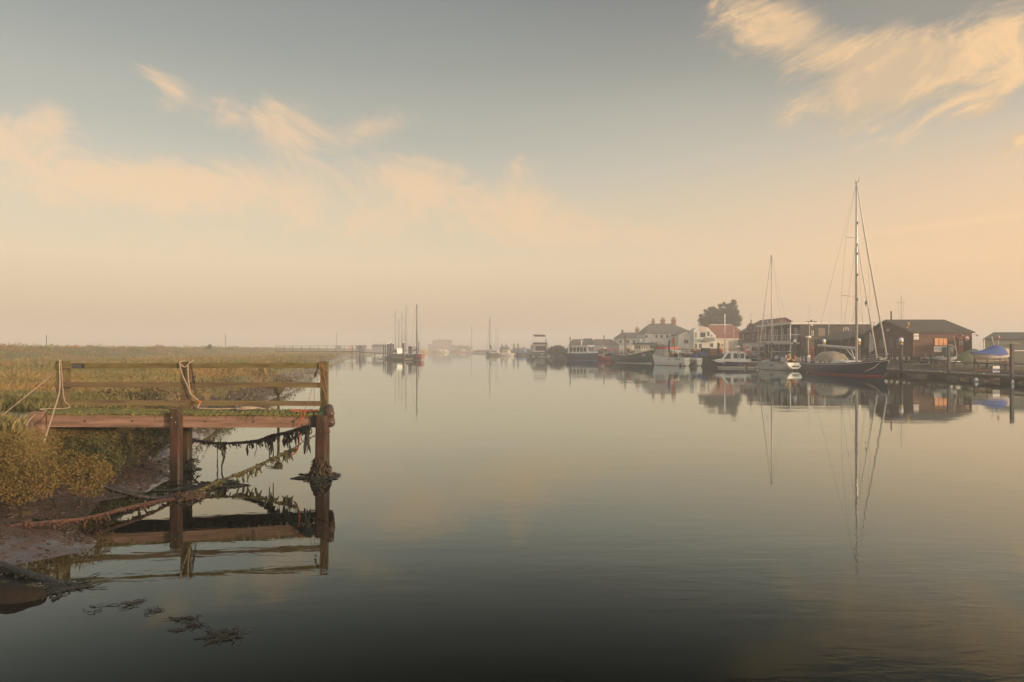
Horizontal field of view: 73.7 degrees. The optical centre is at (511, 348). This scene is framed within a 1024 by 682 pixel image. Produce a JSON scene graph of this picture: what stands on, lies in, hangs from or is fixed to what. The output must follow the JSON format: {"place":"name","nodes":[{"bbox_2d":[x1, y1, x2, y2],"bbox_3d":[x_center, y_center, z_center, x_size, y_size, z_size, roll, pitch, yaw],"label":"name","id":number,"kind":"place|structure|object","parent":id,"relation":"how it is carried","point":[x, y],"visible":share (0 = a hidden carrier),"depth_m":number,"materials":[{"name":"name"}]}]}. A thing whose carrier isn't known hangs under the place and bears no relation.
{"place":"outdoors","nodes":[
{"label":"outdoors","id":0,"kind":"place"},
{"bbox_2d":[0,351,1023,681],"bbox_3d":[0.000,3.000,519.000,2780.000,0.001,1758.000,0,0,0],"label":"river","id":1,"kind":"structure","parent":0,"point":[472,517],"depth_m":10.63,"materials":[{"name":"liquid"}]},
{"bbox_2d":[0,582,47,603],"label":"mud stone","id":2,"kind":"object","parent":1,"relation":"in","point":[12,592],"visible":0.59,"depth_m":8.12,"materials":[{"name":"stone"}]},
{"bbox_2d":[36,573,103,600],"bbox_3d":[-5.596,2.989,8.569,0.842,0.040,0.994,0,0,39],"label":"kelp clump","id":3,"kind":"object","parent":1,"relation":"on","point":[57,588],"visible":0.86,"depth_m":8.56,"materials":[{"name":"plant"}]},
{"bbox_2d":[83,603,119,613],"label":"floating seaweed","id":4,"kind":"object","parent":1,"relation":"on","point":[99,609],"visible":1,"depth_m":7.94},
{"bbox_2d":[85,476,168,500],"bbox_3d":[-7.388,2.797,13.433,1.901,0.667,0.390,0,0,-25],"label":"weedy rope","id":5,"kind":"object","parent":1,"relation":"on","point":[117,490],"visible":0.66,"depth_m":13.28,"materials":[{"name":"fabric"}]},
{"bbox_2d":[121,598,144,608],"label":"floating seaweed","id":6,"kind":"object","parent":1,"relation":"on","point":[129,602],"visible":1,"depth_m":8.03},
{"bbox_2d":[144,606,165,614],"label":"floating seaweed","id":7,"kind":"object","parent":1,"relation":"on","point":[159,609],"visible":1,"depth_m":7.82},
{"bbox_2d":[160,614,202,622],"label":"floating seaweed","id":8,"kind":"object","parent":1,"relation":"on","point":[181,617],"visible":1,"depth_m":7.58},
{"bbox_2d":[167,619,209,631],"bbox_3d":[-3.478,2.992,7.374,0.410,0.030,0.344,0,0,0],"label":"floating seaweed","id":9,"kind":"object","parent":1,"relation":"on","point":[189,624],"visible":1,"depth_m":7.37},
{"bbox_2d":[168,489,211,501],"bbox_3d":[-6.530,2.943,13.775,0.887,0.152,1.038,0,0,-33],"label":"kelp clump","id":10,"kind":"object","parent":1,"relation":"on","point":[187,495],"visible":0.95,"depth_m":13.63,"materials":[{"name":"plant"}]},
{"bbox_2d":[183,458,201,470],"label":"kelp clump","id":11,"kind":"object","parent":1,"relation":"on","point":[189,465],"visible":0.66,"depth_m":16.82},
{"bbox_2d":[152,478,249,495],"bbox_3d":[-6.789,2.986,14.809,1.720,0.066,1.967,0,0,28],"label":"kelp clump","id":12,"kind":"object","parent":1,"relation":"on","point":[189,487],"visible":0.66,"depth_m":14.79,"materials":[{"name":"plant"}]},
{"bbox_2d":[194,625,250,643],"bbox_3d":[-3.028,2.991,7.136,0.533,0.032,0.527,0,0,0],"label":"floating seaweed","id":13,"kind":"object","parent":1,"relation":"on","point":[219,635],"visible":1,"depth_m":7.10,"materials":[{"name":"plant"}]},
{"bbox_2d":[266,387,282,408],"bbox_3d":[-9.034,2.496,26.000,0.634,2.208,0.342,0,0,0],"label":"mooring stake","id":14,"kind":"object","parent":1,"relation":"in","point":[278,391],"visible":0.59,"depth_m":25.93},
{"bbox_2d":[290,472,339,482],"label":"kelp clump","id":15,"kind":"object","parent":1,"relation":"on","point":[335,476],"visible":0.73,"depth_m":15.75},
{"bbox_2d":[390,342,391,359],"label":"mooring pile","id":16,"kind":"object","parent":1,"relation":"in","point":[390,350],"visible":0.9,"depth_m":185.79,"materials":[{"name":"wood"}]},
{"bbox_2d":[392,309,397,347],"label":"sailing yacht","id":17,"kind":"object","parent":1,"relation":"on","point":[395,330],"visible":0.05,"depth_m":255.46,"materials":[{"name":"beige paint"}]},
{"bbox_2d":[392,348,401,356],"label":"cabin cruiser","id":18,"kind":"object","parent":1,"relation":"on","point":[397,352],"visible":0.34,"depth_m":201.60,"materials":[{"name":"white paint"}]},
{"bbox_2d":[384,357,412,359],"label":"floating pontoon","id":19,"kind":"object","parent":1,"relation":"on","point":[399,358],"visible":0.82,"depth_m":182.87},
{"bbox_2d":[402,342,404,357],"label":"mooring pile","id":20,"kind":"object","parent":1,"relation":"in","point":[403,349],"visible":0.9,"depth_m":179.75,"materials":[{"name":"white paint"}]},
{"bbox_2d":[402,307,409,357],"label":"sailing yacht","id":21,"kind":"object","parent":1,"relation":"on","point":[405,353],"visible":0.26,"depth_m":209.90,"materials":[{"name":"white paint"}]},
{"bbox_2d":[406,304,420,359],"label":"sailing yacht","id":22,"kind":"object","parent":1,"relation":"on","point":[412,351],"visible":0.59,"depth_m":182.37,"materials":[{"name":"white paint"}]},
{"bbox_2d":[415,341,424,359],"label":"sailing yacht","id":23,"kind":"object","parent":1,"relation":"on","point":[418,356],"visible":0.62,"depth_m":180.08,"materials":[{"name":"red paint"}]},
{"bbox_2d":[433,349,444,352],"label":"motorboat","id":24,"kind":"object","parent":1,"relation":"on","point":[438,351],"visible":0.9,"depth_m":519.06,"materials":[{"name":"white plastic"}]},
{"bbox_2d":[455,349,470,352],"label":"motorboat","id":25,"kind":"object","parent":1,"relation":"on","point":[462,351],"visible":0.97,"depth_m":538.97,"materials":[{"name":"white paint"}]},
{"bbox_2d":[485,318,492,354],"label":"sailing yacht","id":26,"kind":"object","parent":1,"relation":"on","point":[487,352],"visible":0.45,"depth_m":311.26,"materials":[{"name":"white paint"}]},
{"bbox_2d":[489,350,499,355],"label":"cabin cruiser","id":27,"kind":"object","parent":1,"relation":"on","point":[494,352],"visible":0.72,"depth_m":299.27,"materials":[{"name":"white wood"}]},
{"bbox_2d":[499,350,514,355],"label":"cabin cruiser","id":28,"kind":"object","parent":1,"relation":"on","point":[506,353],"visible":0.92,"depth_m":291.10,"materials":[{"name":"white paint"}]},
{"bbox_2d":[516,350,525,354],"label":"covered boat","id":29,"kind":"object","parent":1,"relation":"on","point":[522,352],"visible":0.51,"depth_m":316.37,"materials":[{"name":"fabric"}]},
{"bbox_2d":[526,350,534,356],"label":"launch","id":30,"kind":"object","parent":1,"relation":"on","point":[529,353],"visible":0.77,"depth_m":254.32,"materials":[{"name":"plastic"}]},
{"bbox_2d":[530,335,548,356],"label":"motor cruiser","id":31,"kind":"object","parent":1,"relation":"on","point":[538,350],"visible":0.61,"depth_m":253.20,"materials":[{"name":"plastic"}]},
{"bbox_2d":[566,341,597,360],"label":"motor cruiser","id":32,"kind":"object","parent":1,"relation":"on","point":[581,352],"visible":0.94,"depth_m":174.49,"materials":[{"name":"blue paint"}]},
{"bbox_2d":[597,339,619,360],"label":"fishing boat","id":33,"kind":"object","parent":1,"relation":"on","point":[603,354],"visible":0.63,"depth_m":172.88,"materials":[{"name":"red paint"}]},
{"bbox_2d":[624,334,625,353],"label":"mooring pole","id":34,"kind":"object","parent":1,"relation":"in","point":[624,343],"visible":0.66,"depth_m":159.95,"materials":[{"name":"metal"}]},
{"bbox_2d":[612,340,653,363],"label":"fishing boat","id":35,"kind":"object","parent":1,"relation":"on","point":[641,353],"visible":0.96,"depth_m":140.50,"materials":[{"name":"blue paint"}]},
{"bbox_2d":[652,333,701,365],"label":"fishing boat","id":36,"kind":"object","parent":1,"relation":"on","point":[669,356],"visible":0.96,"depth_m":122.15,"materials":[{"name":"white paint"}]},
{"bbox_2d":[712,346,760,367],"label":"harbour boat","id":37,"kind":"object","parent":1,"relation":"on","point":[735,358],"visible":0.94,"depth_m":106.08,"materials":[{"name":"white paint"}]},
{"bbox_2d":[757,255,803,370],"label":"sailing yacht","id":38,"kind":"object","parent":1,"relation":"on","point":[778,362],"visible":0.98,"depth_m":96.13,"materials":[{"name":"white paint"}]},
{"bbox_2d":[793,339,796,362],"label":"mooring pile","id":39,"kind":"object","parent":1,"relation":"in","point":[794,346],"visible":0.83,"depth_m":97.84,"materials":[{"name":"metal"}]},
{"bbox_2d":[799,179,889,376],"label":"sailing yacht","id":40,"kind":"object","parent":1,"relation":"on","point":[833,362],"visible":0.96,"depth_m":77.55,"materials":[{"name":"paint"}]},
{"bbox_2d":[858,338,860,360],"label":"mooring pile","id":41,"kind":"object","parent":1,"relation":"in","point":[859,340],"visible":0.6,"depth_m":80.83,"materials":[{"name":"metal"}]},
{"bbox_2d":[899,338,902,374],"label":"mooring pile","id":42,"kind":"object","parent":1,"relation":"in","point":[900,354],"visible":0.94,"depth_m":77.34,"materials":[{"name":"metal"}]},
{"bbox_2d":[947,345,950,371],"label":"mooring pile","id":43,"kind":"object","parent":1,"relation":"in","point":[948,358],"visible":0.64,"depth_m":69.18,"materials":[{"name":"wood"}]},
{"bbox_2d":[884,362,1023,382],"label":"floating pontoon","id":44,"kind":"object","parent":1,"relation":"on","point":[1005,378],"visible":0.56,"depth_m":67.75,"materials":[{"name":"wood"}]},
{"bbox_2d":[993,366,999,374],"bbox_3d":[44.684,2.011,63.002,0.620,0.848,0.125,0,0,0],"label":"notice board","id":45,"kind":"object","parent":44,"relation":"on","point":[996,368],"visible":0.9,"depth_m":62.98,"materials":[{"name":"grey plastic"}]},
{"bbox_2d":[1010,344,1013,383],"bbox_3d":[43.066,1.676,58.800,0.240,4.248,0.240,0,0,0],"label":"mooring pile","id":46,"kind":"object","parent":1,"relation":"in","point":[1011,362],"visible":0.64,"depth_m":58.69,"materials":[{"name":"wood"}]},
{"bbox_2d":[0,347,1023,564],"bbox_3d":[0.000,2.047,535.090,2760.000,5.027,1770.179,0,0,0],"label":"ground","id":47,"kind":"structure","parent":0,"point":[10,554],"depth_m":15.75,"materials":[{"name":"plant"}]},
{"bbox_2d":[2,373,54,415],"bbox_3d":[-11.343,1.246,15.652,0.017,1.346,1.675,0,0,25],"label":"guy line","id":48,"kind":"object","parent":47,"relation":"attached to","point":[28,394],"visible":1,"depth_m":15.86,"materials":[{"name":"fabric"}]},
{"bbox_2d":[0,561,64,582],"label":"weedy rope","id":49,"kind":"object","parent":47,"relation":"on","point":[15,570],"visible":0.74,"depth_m":8.95,"materials":[{"name":"fabric"}]},
{"bbox_2d":[0,427,116,507],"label":"salt marsh shrub","id":50,"kind":"object","parent":47,"relation":"on","point":[10,464],"visible":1,"depth_m":12.33,"materials":[{"name":"green plant"}]},
{"bbox_2d":[0,439,169,561],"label":"mud clods","id":51,"kind":"object","parent":47,"relation":"on","point":[9,515],"visible":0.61,"depth_m":12.41,"materials":[{"name":"soil"}]},
{"bbox_2d":[8,496,177,528],"bbox_3d":[-7.044,2.925,12.246,0.576,0.393,3.591,0,0,22],"label":"weedy rope","id":52,"kind":"object","parent":47,"relation":"on","point":[104,516],"visible":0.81,"depth_m":11.52,"materials":[{"name":"fabric"}]},
{"bbox_2d":[48,427,158,479],"bbox_3d":[-9.717,2.344,15.655,2.678,1.152,2.512,0,0,0],"label":"salt marsh shrub","id":53,"kind":"object","parent":47,"relation":"on","point":[117,457],"visible":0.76,"depth_m":15.26,"materials":[{"name":"green plant"}]},
{"bbox_2d":[104,405,179,452],"bbox_3d":[-10.903,2.158,19.715,2.790,1.208,6.320,0,0,-23],"label":"salt marsh shrub","id":54,"kind":"object","parent":47,"relation":"on","point":[151,434],"visible":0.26,"depth_m":17.77,"materials":[{"name":"green plant"}]},
{"bbox_2d":[0,342,295,356],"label":"dike grass","id":55,"kind":"structure","parent":47,"relation":"on","point":[118,348],"depth_m":140.11,"materials":[{"name":"plant"}]},
{"bbox_2d":[19,361,334,480],"bbox_3d":[-7.648,2.398,16.369,6.825,4.204,1.669,0,0,-7],"label":"landing stage","id":56,"kind":"object","parent":47,"relation":"on","point":[183,420],"visible":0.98,"depth_m":16.25,"materials":[{"name":"brown wood"}]},
{"bbox_2d":[26,363,69,424],"bbox_3d":[-10.772,1.028,15.596,0.486,1.378,1.602,0,0,0],"label":"slack rope","id":57,"kind":"object","parent":56,"relation":"hanging from","point":[63,397],"visible":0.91,"depth_m":16.30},
{"bbox_2d":[43,360,60,444],"bbox_3d":[-10.300,1.138,15.360,0.103,1.727,2.582,0,0,-27],"label":"stay rope","id":58,"kind":"object","parent":56,"relation":"attached to","point":[55,403],"visible":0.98,"depth_m":15.48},
{"bbox_2d":[190,363,197,397],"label":"mooring rope","id":59,"kind":"object","parent":56,"relation":"hanging from","point":[193,381],"visible":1,"depth_m":16.82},
{"bbox_2d":[179,360,269,409],"bbox_3d":[-7.051,0.886,16.753,2.344,1.205,0.415,0,0,6],"label":"mooring rope","id":60,"kind":"object","parent":56,"relation":"on","point":[239,408],"visible":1,"depth_m":16.76,"materials":[{"name":"fabric"}]},
{"bbox_2d":[192,424,311,469],"bbox_3d":[-6.319,2.427,16.562,4.170,1.438,0.540,0,0,27],"label":"weedy rope","id":61,"kind":"object","parent":56,"relation":"hanging from","point":[270,439],"visible":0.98,"depth_m":16.41,"materials":[{"name":"plant"}]},
{"bbox_2d":[288,409,320,455],"bbox_3d":[-5.088,2.016,16.477,0.808,1.014,1.181,0,0,0],"label":"orange rope","id":62,"kind":"object","parent":56,"relation":"hanging from","point":[304,412],"visible":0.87,"depth_m":16.55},
{"bbox_2d":[293,432,329,447],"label":"rope","id":63,"kind":"object","parent":56,"relation":"hanging from","point":[313,436],"visible":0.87,"depth_m":15.88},
{"bbox_2d":[195,448,296,492],"bbox_3d":[-5.912,2.656,14.960,0.404,0.722,2.572,0,0,39],"label":"weedy rope","id":64,"kind":"object","parent":63,"relation":"hanging from","point":[286,454],"visible":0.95,"depth_m":15.21,"materials":[{"name":"fabric"}]},
{"bbox_2d":[307,458,333,478],"bbox_3d":[-4.499,2.841,16.045,0.675,0.590,0.636,0,0,0],"label":"kelp clump","id":65,"kind":"object","parent":56,"relation":"attached to","point":[315,464],"visible":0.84,"depth_m":15.88,"materials":[{"name":"plant"}]},
{"bbox_2d":[319,362,328,404],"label":"tie rope","id":66,"kind":"object","parent":56,"relation":"on","point":[323,368],"visible":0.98,"depth_m":17.30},
{"bbox_2d":[0,344,371,463],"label":"marsh grass","id":67,"kind":"structure","parent":47,"relation":"on","point":[21,379],"depth_m":37.88,"materials":[{"name":"plant"}]},
{"bbox_2d":[96,353,339,429],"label":"bank scrub","id":68,"kind":"object","parent":47,"relation":"on","point":[241,398],"visible":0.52,"depth_m":33.73,"materials":[{"name":"plant"}]},
{"bbox_2d":[273,368,319,375],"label":"pale seed heads","id":69,"kind":"object","parent":68,"relation":"attached to","point":[296,371],"visible":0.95,"depth_m":41.75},
{"bbox_2d":[275,345,361,356],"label":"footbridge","id":70,"kind":"object","parent":47,"relation":"on","point":[320,351],"visible":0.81,"depth_m":242.23,"materials":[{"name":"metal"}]},
{"bbox_2d":[356,345,366,351],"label":"shed","id":71,"kind":"structure","parent":47,"relation":"on","point":[363,346],"depth_m":341.15,"materials":[{"name":"grey plastic"}]},
{"bbox_2d":[371,344,386,352],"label":"shed","id":72,"kind":"structure","parent":47,"relation":"on","point":[379,347],"depth_m":330.00,"materials":[{"name":"grey plastic"}]},
{"bbox_2d":[428,338,452,349],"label":"house","id":73,"kind":"structure","parent":47,"relation":"on","point":[440,344],"depth_m":820.00,"materials":[{"name":"red brick"}]},
{"bbox_2d":[448,344,472,349],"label":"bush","id":74,"kind":"object","parent":47,"relation":"on","point":[463,347],"visible":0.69,"depth_m":697.26,"materials":[{"name":"green plant"}]},
{"bbox_2d":[499,346,529,351],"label":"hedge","id":75,"kind":"object","parent":47,"relation":"on","point":[503,348],"visible":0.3,"depth_m":438.85,"materials":[{"name":"green plant"}]},
{"bbox_2d":[544,345,567,354],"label":"hedge","id":76,"kind":"object","parent":47,"relation":"on","point":[557,350],"visible":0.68,"depth_m":227.51,"materials":[{"name":"green plant"}]},
{"bbox_2d":[569,339,585,344],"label":"shed","id":77,"kind":"structure","parent":47,"relation":"on","point":[575,341],"depth_m":216.01,"materials":[{"name":"grey plastic"}]},
{"bbox_2d":[584,338,592,344],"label":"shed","id":78,"kind":"structure","parent":47,"relation":"on","point":[588,341],"depth_m":222.73,"materials":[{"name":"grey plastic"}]},
{"bbox_2d":[590,339,618,352],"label":"shed","id":79,"kind":"structure","parent":47,"relation":"on","point":[608,344],"depth_m":208.19,"materials":[{"name":"grey plastic"}]},
{"bbox_2d":[613,327,638,351],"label":"cottage","id":80,"kind":"structure","parent":47,"relation":"on","point":[630,338],"depth_m":234.00,"materials":[{"name":"paint"}]},
{"bbox_2d":[650,342,667,352],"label":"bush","id":81,"kind":"object","parent":47,"relation":"on","point":[654,346],"visible":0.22,"depth_m":188.84,"materials":[{"name":"green plant"}]},
{"bbox_2d":[635,317,689,352],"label":"white house","id":82,"kind":"structure","parent":47,"relation":"on","point":[662,333],"depth_m":204.00,"materials":[{"name":"paint"}]},
{"bbox_2d":[550,352,814,367],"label":"timber quay","id":83,"kind":"structure","parent":47,"relation":"on","point":[710,361],"depth_m":123.00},
{"bbox_2d":[608,353,814,356],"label":"quay deck","id":84,"kind":"structure","parent":83,"relation":"on","point":[685,354],"depth_m":121.92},
{"bbox_2d":[690,349,700,353],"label":"net heap","id":85,"kind":"object","parent":84,"relation":"on","point":[697,351],"visible":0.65,"depth_m":129.88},
{"bbox_2d":[708,348,719,354],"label":"skip","id":86,"kind":"object","parent":84,"relation":"on","point":[712,351],"visible":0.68,"depth_m":127.08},
{"bbox_2d":[597,349,841,355],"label":"quay fence","id":87,"kind":"object","parent":84,"relation":"on","point":[801,352],"visible":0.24,"depth_m":108.27,"materials":[{"name":"metal"}]},
{"bbox_2d":[747,347,774,357],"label":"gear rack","id":88,"kind":"object","parent":84,"relation":"on","point":[761,354],"visible":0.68,"depth_m":107.78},
{"bbox_2d":[690,327,715,353],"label":"white house","id":89,"kind":"structure","parent":47,"relation":"on","point":[702,337],"depth_m":178.00,"materials":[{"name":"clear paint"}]},
{"bbox_2d":[697,299,742,326],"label":"tree","id":90,"kind":"object","parent":47,"relation":"on","point":[732,316],"visible":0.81,"depth_m":213.01,"materials":[{"name":"green plant"}]},
{"bbox_2d":[707,324,740,352],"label":"cottage","id":91,"kind":"structure","parent":47,"relation":"on","point":[731,336],"depth_m":188.85,"materials":[{"name":"paint"}]},
{"bbox_2d":[724,314,724,353],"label":"flagpole","id":92,"kind":"object","parent":47,"relation":"on","point":[724,333],"visible":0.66,"depth_m":149.94,"materials":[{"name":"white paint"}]},
{"bbox_2d":[742,342,765,355],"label":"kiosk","id":93,"kind":"object","parent":47,"relation":"on","point":[752,345],"visible":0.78,"depth_m":128.00,"materials":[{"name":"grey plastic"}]},
{"bbox_2d":[737,317,792,351],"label":"brick house","id":94,"kind":"structure","parent":47,"relation":"on","point":[752,332],"depth_m":144.86,"materials":[{"name":"brown brick"}]},
{"bbox_2d":[756,306,873,355],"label":"club house","id":95,"kind":"structure","parent":47,"relation":"on","point":[799,331],"depth_m":118.00,"materials":[{"name":"wood"}]},
{"bbox_2d":[794,328,796,339],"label":"window","id":96,"kind":"structure","parent":95,"relation":"in","point":[795,329],"depth_m":119.77,"materials":[{"name":"grey glass"}]},
{"bbox_2d":[818,328,824,335],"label":"window","id":97,"kind":"structure","parent":95,"relation":"in","point":[821,331],"depth_m":117.97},
{"bbox_2d":[811,330,874,359],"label":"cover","id":98,"kind":"object","parent":47,"relation":"on","point":[835,338],"visible":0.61,"depth_m":103.71,"materials":[{"name":"fabric"}]},
{"bbox_2d":[852,302,977,362],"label":"harbour hut","id":99,"kind":"object","parent":47,"relation":"on","point":[927,337],"visible":0.8,"depth_m":89.40,"materials":[{"name":"wood"}]},
{"bbox_2d":[879,339,883,348],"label":"window","id":100,"kind":"structure","parent":99,"relation":"in","point":[881,345],"depth_m":95.40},
{"bbox_2d":[889,339,893,348],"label":"window","id":101,"kind":"structure","parent":99,"relation":"in","point":[891,341],"depth_m":92.94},
{"bbox_2d":[934,337,947,345],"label":"window","id":102,"kind":"structure","parent":99,"relation":"in","point":[938,341],"depth_m":87.97,"materials":[{"name":"brown"}]},
{"bbox_2d":[958,338,962,353],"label":"door","id":103,"kind":"structure","parent":99,"relation":"in","point":[960,347],"depth_m":87.95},
{"bbox_2d":[920,353,943,363],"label":"dinghy trailer","id":104,"kind":"object","parent":47,"relation":"on","point":[924,358],"visible":0.38,"depth_m":82.62,"materials":[{"name":"metal"}]},
{"bbox_2d":[861,359,1023,370],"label":"walkway","id":105,"kind":"structure","parent":47,"relation":"on","point":[978,366],"depth_m":75.93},
{"bbox_2d":[929,353,959,363],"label":"dinghy trailer","id":106,"kind":"object","parent":47,"relation":"on","point":[933,358],"visible":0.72,"depth_m":79.62,"materials":[{"name":"grey plastic"}]},
{"bbox_2d":[954,349,999,361],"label":"covered dinghy","id":107,"kind":"object","parent":47,"relation":"on","point":[966,356],"visible":0.32,"depth_m":81.33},
{"bbox_2d":[970,335,1009,367],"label":"cradled boat","id":108,"kind":"object","parent":47,"relation":"on","point":[998,352],"visible":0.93,"depth_m":71.40,"materials":[{"name":"fabric"}]},
{"bbox_2d":[983,332,1023,362],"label":"steel shed","id":109,"kind":"structure","parent":47,"relation":"on","point":[1007,339],"depth_m":84.00,"materials":[{"name":"metal"}]},
{"bbox_2d":[0,0,1023,348],"label":"sky","id":110,"kind":"structure","parent":0,"point":[255,173],"materials":[{"name":"blue"}]},
{"bbox_2d":[942,347,953,362],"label":"storage bin","id":111,"kind":"object","parent":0,"point":[944,351],"visible":0.43,"depth_m":83.70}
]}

